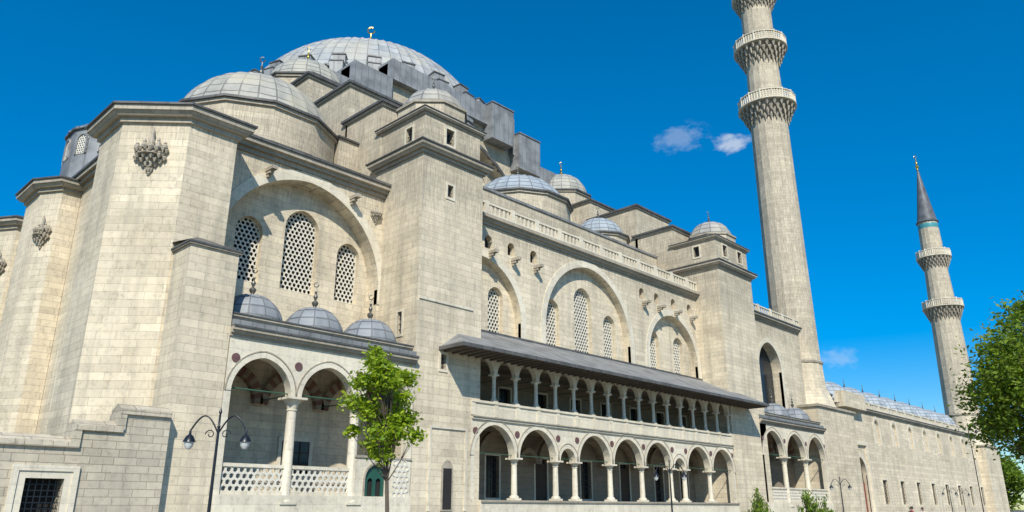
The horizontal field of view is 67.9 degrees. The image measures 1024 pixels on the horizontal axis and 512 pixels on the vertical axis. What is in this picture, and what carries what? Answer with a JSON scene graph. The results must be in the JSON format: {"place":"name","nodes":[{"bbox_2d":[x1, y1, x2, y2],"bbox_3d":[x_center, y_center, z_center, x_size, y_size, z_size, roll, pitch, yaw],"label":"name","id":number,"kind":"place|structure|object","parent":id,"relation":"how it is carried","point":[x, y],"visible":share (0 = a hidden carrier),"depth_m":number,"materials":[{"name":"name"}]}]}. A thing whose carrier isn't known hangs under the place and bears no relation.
{"place":"outdoors","nodes":[
{"label":"outdoors","id":0,"kind":"place"},
{"bbox_2d":[0,0,1023,509],"label":"sky","id":1,"kind":"structure","parent":0,"point":[636,101],"materials":[{"name":"blue"}]},
{"label":"ground","id":2,"kind":"structure","parent":0,"visible":0},
{"bbox_2d":[0,27,833,511],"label":"stone mosque","id":3,"kind":"structure","parent":2,"relation":"on","point":[270,251],"depth_m":44.63,"materials":[{"name":"stone"}]},
{"bbox_2d":[77,134,775,501],"bbox_3d":[-10.071,3.476,74.464,49.010,39.900,63.980,-17,-25,41],"label":"window glass","id":4,"kind":"structure","parent":3,"relation":"in","point":[764,362],"depth_m":45.84,"materials":[{"name":"grey glass"}]},
{"bbox_2d":[280,442,629,501],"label":"wooden doors","id":5,"kind":"structure","parent":3,"relation":"in","point":[540,468],"depth_m":52.12,"materials":[{"name":"brown wood"}]},
{"bbox_2d":[731,0,866,511],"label":"stone minaret","id":6,"kind":"object","parent":2,"relation":"on","point":[766,112],"visible":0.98,"depth_m":90.55,"materials":[{"name":"stone"}]},
{"bbox_2d":[833,390,987,511],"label":"courtyard walls","id":7,"kind":"structure","parent":2,"relation":"on","point":[892,464],"depth_m":101.84,"materials":[{"name":"beige stone"}]},
{"bbox_2d":[863,482,868,511],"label":"courtyard door","id":8,"kind":"structure","parent":7,"relation":"in","point":[865,496],"depth_m":88.43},
{"bbox_2d":[830,393,964,432],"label":"courtyard capping","id":9,"kind":"object","parent":7,"relation":"on","point":[899,416],"visible":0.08,"depth_m":102.84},
{"bbox_2d":[825,381,845,397],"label":"courtyard dome","id":10,"kind":"structure","parent":9,"relation":"on","point":[832,387],"depth_m":96.17,"materials":[{"name":"grey metal"}]},
{"bbox_2d":[843,379,935,411],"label":"courtyard finials","id":11,"kind":"object","parent":10,"relation":"on","point":[893,395],"visible":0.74,"depth_m":116.53,"materials":[{"name":"brown metal"}]},
{"bbox_2d":[843,387,868,401],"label":"courtyard dome","id":12,"kind":"structure","parent":9,"relation":"on","point":[853,390],"depth_m":101.04,"materials":[{"name":"grey metal"}]},
{"bbox_2d":[861,392,886,406],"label":"courtyard dome","id":13,"kind":"structure","parent":9,"relation":"on","point":[874,399],"depth_m":105.01,"materials":[{"name":"grey metal"}]},
{"bbox_2d":[879,397,902,411],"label":"courtyard dome","id":14,"kind":"structure","parent":9,"relation":"on","point":[891,403],"depth_m":109.53,"materials":[{"name":"grey metal"}]},
{"bbox_2d":[895,401,917,415],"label":"courtyard dome","id":15,"kind":"structure","parent":9,"relation":"on","point":[906,408],"depth_m":114.06,"materials":[{"name":"grey metal"}]},
{"bbox_2d":[911,405,931,418],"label":"courtyard dome","id":16,"kind":"structure","parent":9,"relation":"on","point":[921,412],"depth_m":118.54,"materials":[{"name":"grey metal"}]},
{"bbox_2d":[924,409,943,421],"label":"courtyard dome","id":17,"kind":"structure","parent":9,"relation":"on","point":[934,415],"depth_m":123.12,"materials":[{"name":"grey metal"}]},
{"bbox_2d":[937,413,955,424],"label":"courtyard dome","id":18,"kind":"structure","parent":9,"relation":"on","point":[947,419],"depth_m":127.53,"materials":[{"name":"grey metal"}]},
{"bbox_2d":[835,403,975,438],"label":"courtyard trim","id":19,"kind":"structure","parent":7,"relation":"attached to","point":[887,416],"depth_m":103.90,"materials":[{"name":"beige stone"}]},
{"bbox_2d":[833,394,986,511],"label":"courtyard marble","id":20,"kind":"object","parent":7,"relation":"attached to","point":[869,477],"visible":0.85,"depth_m":100.91},
{"bbox_2d":[874,422,973,451],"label":"courtyard lattices","id":21,"kind":"object","parent":7,"relation":"attached to","point":[909,437],"visible":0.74,"depth_m":99.86,"materials":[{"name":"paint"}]},
{"bbox_2d":[883,481,984,504],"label":"courtyard grilles","id":22,"kind":"object","parent":7,"relation":"in","point":[885,491],"visible":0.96,"depth_m":101.94,"materials":[{"name":"black metal"}]},
{"bbox_2d":[915,157,1009,511],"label":"stone minaret","id":23,"kind":"object","parent":2,"relation":"on","point":[943,309],"visible":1,"depth_m":135.64,"materials":[{"name":"stone"}]},
{"bbox_2d":[999,452,1023,511],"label":"plane tree","id":24,"kind":"object","parent":2,"relation":"on","point":[1014,481],"visible":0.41,"depth_m":140.56,"materials":[{"name":"green plant"}]},
{"label":"pavement","id":25,"kind":"structure","parent":0,"visible":0},
{"bbox_2d":[0,414,170,511],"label":"masonry","id":26,"kind":"object","parent":25,"relation":"on","point":[122,472],"visible":0.78,"depth_m":28.67,"materials":[{"name":"stone"}]},
{"bbox_2d":[19,478,57,511],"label":"window grille","id":27,"kind":"object","parent":26,"relation":"attached to","point":[37,493],"depth_m":27.39,"materials":[{"name":"black metal"}]},
{"bbox_2d":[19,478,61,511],"bbox_3d":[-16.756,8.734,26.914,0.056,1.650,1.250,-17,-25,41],"label":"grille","id":28,"kind":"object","parent":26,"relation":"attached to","point":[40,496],"visible":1,"depth_m":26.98,"materials":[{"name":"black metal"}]},
{"bbox_2d":[3,464,80,511],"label":"stone window frame","id":29,"kind":"structure","parent":26,"relation":"attached to","point":[20,473],"depth_m":27.02,"materials":[{"name":"stone"}]},
{"bbox_2d":[0,404,172,447],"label":"coping","id":30,"kind":"object","parent":26,"relation":"on","point":[72,436],"visible":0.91,"depth_m":28.38,"materials":[{"name":"stone"}]},
{"bbox_2d":[183,407,250,511],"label":"street lamp","id":31,"kind":"object","parent":25,"relation":"on","point":[189,440],"visible":1,"depth_m":19.43,"materials":[{"name":"black metal"}]},
{"bbox_2d":[336,342,427,511],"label":"young plane tree","id":32,"kind":"object","parent":25,"relation":"on","point":[394,422],"visible":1,"depth_m":26.14,"materials":[{"name":"green plant"}]},
{"bbox_2d":[653,460,686,511],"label":"street lamp","id":33,"kind":"object","parent":25,"relation":"on","point":[656,475],"visible":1,"depth_m":39.05,"materials":[{"name":"black metal"}]},
{"bbox_2d":[742,487,773,511],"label":"evergreen shrub","id":34,"kind":"object","parent":25,"relation":"on","point":[759,502],"visible":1,"depth_m":33.19,"materials":[{"name":"green plant"}]},
{"bbox_2d":[797,490,835,511],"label":"evergreen shrub","id":35,"kind":"object","parent":25,"relation":"on","point":[809,506],"visible":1,"depth_m":33.19,"materials":[{"name":"green plant"}]},
{"bbox_2d":[829,477,851,511],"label":"street lamp","id":36,"kind":"object","parent":25,"relation":"on","point":[849,487],"visible":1,"depth_m":59.26,"materials":[{"name":"black metal"}]},
{"bbox_2d":[942,486,956,511],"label":"street lamp","id":37,"kind":"object","parent":25,"relation":"on","point":[950,496],"visible":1,"depth_m":83.92,"materials":[{"name":"black metal"}]},
{"bbox_2d":[956,488,969,511],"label":"street lamp","id":38,"kind":"object","parent":25,"relation":"on","point":[963,497],"visible":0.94,"depth_m":90.74,"materials":[{"name":"black metal"}]},
{"bbox_2d":[967,423,983,511],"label":"street lamp","id":39,"kind":"object","parent":25,"relation":"on","point":[975,469],"visible":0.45,"depth_m":71.25,"materials":[{"name":"black metal"}]},
{"bbox_2d":[946,290,1023,463],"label":"plane tree","id":40,"kind":"object","parent":25,"relation":"on","point":[999,377],"visible":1,"depth_m":60.31,"materials":[{"name":"green plant"}]}
]}

